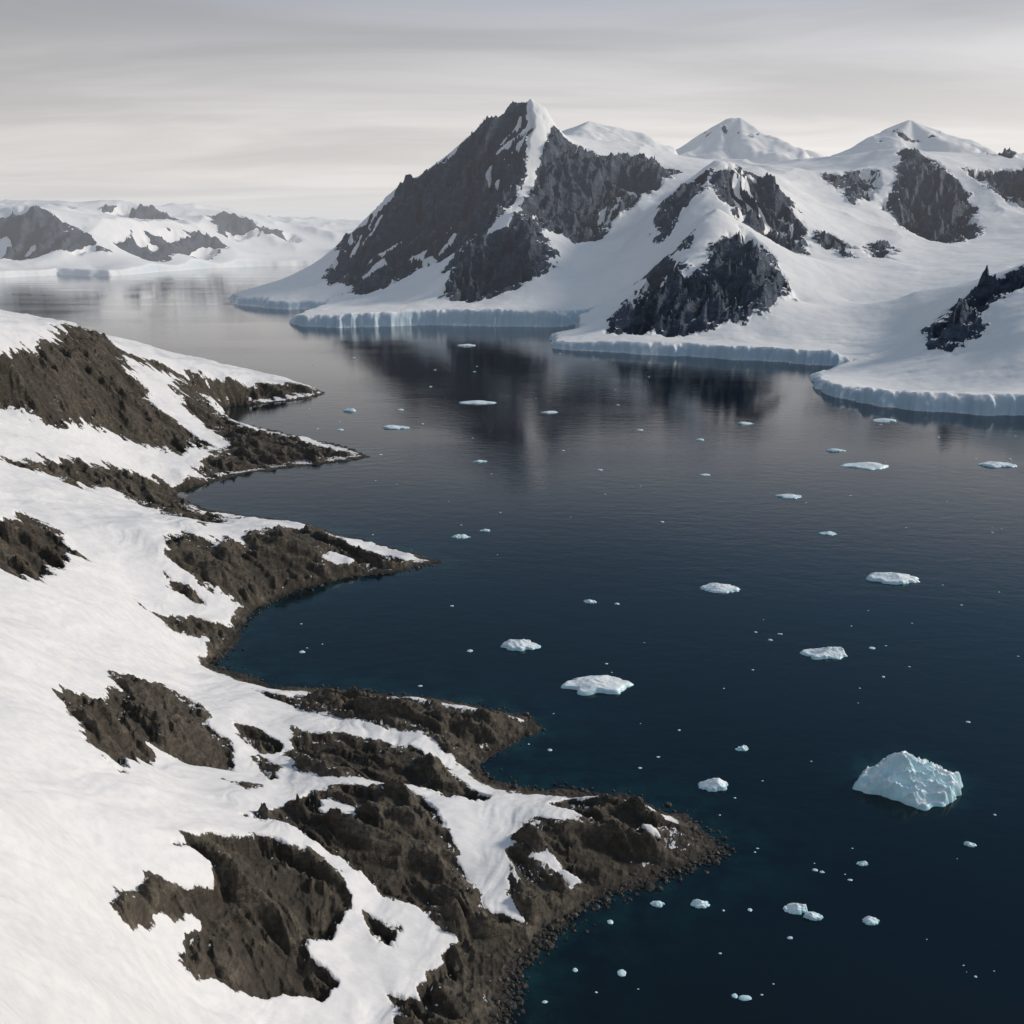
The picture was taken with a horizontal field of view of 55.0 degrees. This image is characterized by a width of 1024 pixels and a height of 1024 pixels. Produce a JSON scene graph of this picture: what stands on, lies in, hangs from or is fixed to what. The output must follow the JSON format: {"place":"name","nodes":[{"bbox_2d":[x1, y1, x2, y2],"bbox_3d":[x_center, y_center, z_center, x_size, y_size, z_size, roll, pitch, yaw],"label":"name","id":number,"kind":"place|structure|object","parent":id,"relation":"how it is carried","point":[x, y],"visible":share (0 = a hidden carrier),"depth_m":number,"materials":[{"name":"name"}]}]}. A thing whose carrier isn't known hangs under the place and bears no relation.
{"place":"outdoors","nodes":[
{"label":"outdoors","id":0,"kind":"place"},
{"bbox_2d":[0,199,362,277],"bbox_3d":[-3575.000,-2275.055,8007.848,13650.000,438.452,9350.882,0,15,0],"label":"mountain range","id":1,"kind":"structure","parent":0,"point":[85,238],"depth_m":5472.66,"materials":[{"name":"white snow"}]},
{"bbox_2d":[0,309,728,1023],"bbox_3d":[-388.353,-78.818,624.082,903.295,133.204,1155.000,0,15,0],"label":"shore terrain","id":2,"kind":"structure","parent":0,"point":[190,833],"depth_m":245.90,"materials":[{"name":"white snow"}]},
{"bbox_2d":[208,564,735,1023],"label":"shore boulders","id":3,"kind":"object","parent":2,"relation":"on","point":[510,1004],"visible":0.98,"depth_m":234.95,"materials":[{"name":"stone"}]},
{"bbox_2d":[0,265,1023,1023],"bbox_3d":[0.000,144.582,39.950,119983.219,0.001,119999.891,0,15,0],"label":"sea","id":4,"kind":"structure","parent":0,"point":[554,511],"depth_m":409.61,"materials":[{"name":"liquid"}]},
{"bbox_2d":[382,425,408,428],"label":"iceberg","id":5,"kind":"object","parent":4,"relation":"on","point":[394,427],"visible":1,"depth_m":811.77,"materials":[{"name":"white ice"}]},
{"bbox_2d":[452,534,468,538],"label":"iceberg","id":6,"kind":"object","parent":4,"relation":"on","point":[463,536],"visible":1,"depth_m":514.13,"materials":[{"name":"white ice"}]},
{"bbox_2d":[457,344,474,345],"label":"iceberg","id":7,"kind":"object","parent":4,"relation":"on","point":[466,345],"visible":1,"depth_m":1443.63,"materials":[{"name":"white ice"}]},
{"bbox_2d":[460,400,495,403],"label":"iceberg","id":8,"kind":"object","parent":4,"relation":"on","point":[476,402],"visible":1,"depth_m":936.18,"materials":[{"name":"white ice"}]},
{"bbox_2d":[500,639,540,650],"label":"iceberg","id":9,"kind":"object","parent":4,"relation":"on","point":[516,645],"visible":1,"depth_m":374.47,"materials":[{"name":"white ice"}]},
{"bbox_2d":[583,599,595,603],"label":"iceberg","id":10,"kind":"object","parent":4,"relation":"on","point":[590,601],"visible":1,"depth_m":421.76,"materials":[{"name":"white ice"}]},
{"bbox_2d":[561,675,633,695],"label":"iceberg","id":11,"kind":"object","parent":4,"relation":"on","point":[591,685],"visible":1,"depth_m":340.43,"materials":[{"name":"white ice"}]},
{"bbox_2d":[650,901,664,907],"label":"iceberg","id":12,"kind":"object","parent":4,"relation":"on","point":[660,904],"visible":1,"depth_m":229.81,"materials":[{"name":"white ice"}]},
{"bbox_2d":[299,353,1018,1002],"bbox_3d":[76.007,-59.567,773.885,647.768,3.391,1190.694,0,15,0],"label":"brash ice","id":13,"kind":"structure","parent":4,"relation":"on","point":[735,995],"depth_m":289.79,"materials":[{"name":"white ice"}]},
{"bbox_2d":[691,899,709,908],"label":"iceberg","id":14,"kind":"object","parent":4,"relation":"on","point":[696,903],"visible":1,"depth_m":229.60,"materials":[{"name":"white ice"}]},
{"bbox_2d":[698,778,727,791],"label":"iceberg","id":15,"kind":"object","parent":4,"relation":"on","point":[714,784],"visible":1,"depth_m":278.50,"materials":[{"name":"white ice"}]},
{"bbox_2d":[700,583,739,592],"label":"iceberg","id":16,"kind":"object","parent":4,"relation":"on","point":[717,588],"visible":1,"depth_m":435.86,"materials":[{"name":"white ice"}]},
{"bbox_2d":[735,745,747,750],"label":"iceberg","id":17,"kind":"object","parent":4,"relation":"on","point":[743,748],"visible":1,"depth_m":299.96,"materials":[{"name":"white ice"}]},
{"bbox_2d":[738,422,752,424],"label":"iceberg","id":18,"kind":"object","parent":4,"relation":"on","point":[744,423],"visible":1,"depth_m":830.14,"materials":[{"name":"white ice"}]},
{"bbox_2d":[775,494,801,498],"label":"iceberg","id":19,"kind":"object","parent":4,"relation":"on","point":[790,496],"visible":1,"depth_m":593.74,"materials":[{"name":"white ice"}]},
{"bbox_2d":[783,903,807,914],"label":"iceberg","id":20,"kind":"object","parent":4,"relation":"on","point":[796,908],"visible":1,"depth_m":227.72,"materials":[{"name":"white ice"}]},
{"bbox_2d":[803,911,822,920],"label":"iceberg","id":21,"kind":"object","parent":4,"relation":"on","point":[813,916],"visible":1,"depth_m":225.34,"materials":[{"name":"white ice"}]},
{"bbox_2d":[800,647,846,659],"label":"iceberg","id":22,"kind":"object","parent":4,"relation":"on","point":[827,653],"visible":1,"depth_m":367.60,"materials":[{"name":"white ice"}]},
{"bbox_2d":[819,531,836,535],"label":"iceberg","id":23,"kind":"object","parent":4,"relation":"on","point":[828,533],"visible":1,"depth_m":519.82,"materials":[{"name":"white ice"}]},
{"bbox_2d":[826,448,844,451],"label":"iceberg","id":24,"kind":"object","parent":4,"relation":"on","point":[835,450],"visible":1,"depth_m":723.54,"materials":[{"name":"white ice"}]},
{"bbox_2d":[856,861,867,865],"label":"iceberg","id":25,"kind":"object","parent":4,"relation":"on","point":[862,863],"visible":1,"depth_m":244.78,"materials":[{"name":"white ice"}]},
{"bbox_2d":[841,462,888,469],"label":"iceberg","id":26,"kind":"object","parent":4,"relation":"on","point":[869,465],"visible":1,"depth_m":672.92,"materials":[{"name":"white ice"}]},
{"bbox_2d":[862,916,878,924],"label":"iceberg","id":27,"kind":"object","parent":4,"relation":"on","point":[868,920],"visible":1,"depth_m":223.92,"materials":[{"name":"white ice"}]},
{"bbox_2d":[872,418,895,421],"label":"iceberg","id":28,"kind":"object","parent":4,"relation":"on","point":[884,420],"visible":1,"depth_m":843.45,"materials":[{"name":"white ice"}]},
{"bbox_2d":[866,572,919,584],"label":"iceberg","id":29,"kind":"object","parent":4,"relation":"on","point":[891,578],"visible":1,"depth_m":448.05,"materials":[{"name":"white ice"}]},
{"bbox_2d":[853,751,962,810],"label":"iceberg","id":30,"kind":"object","parent":4,"relation":"on","point":[906,778],"visible":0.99,"depth_m":274.98,"materials":[{"name":"white ice"}]},
{"bbox_2d":[963,841,976,846],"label":"iceberg","id":31,"kind":"object","parent":4,"relation":"on","point":[968,843],"visible":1,"depth_m":252.54,"materials":[{"name":"white ice"}]},
{"bbox_2d":[976,461,1016,467],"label":"iceberg","id":32,"kind":"object","parent":4,"relation":"on","point":[993,464],"visible":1,"depth_m":675.74,"materials":[{"name":"white ice"}]},
{"bbox_2d":[0,0,1023,219],"label":"sky","id":33,"kind":"structure","parent":0,"point":[284,108],"materials":[{"name":"grey"}]},
{"bbox_2d":[229,99,1023,415],"bbox_3d":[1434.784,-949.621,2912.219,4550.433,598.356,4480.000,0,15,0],"label":"glaciated mountain","id":34,"kind":"structure","parent":0,"point":[885,267],"depth_m":2052.63,"materials":[{"name":"white snow"}]}
]}

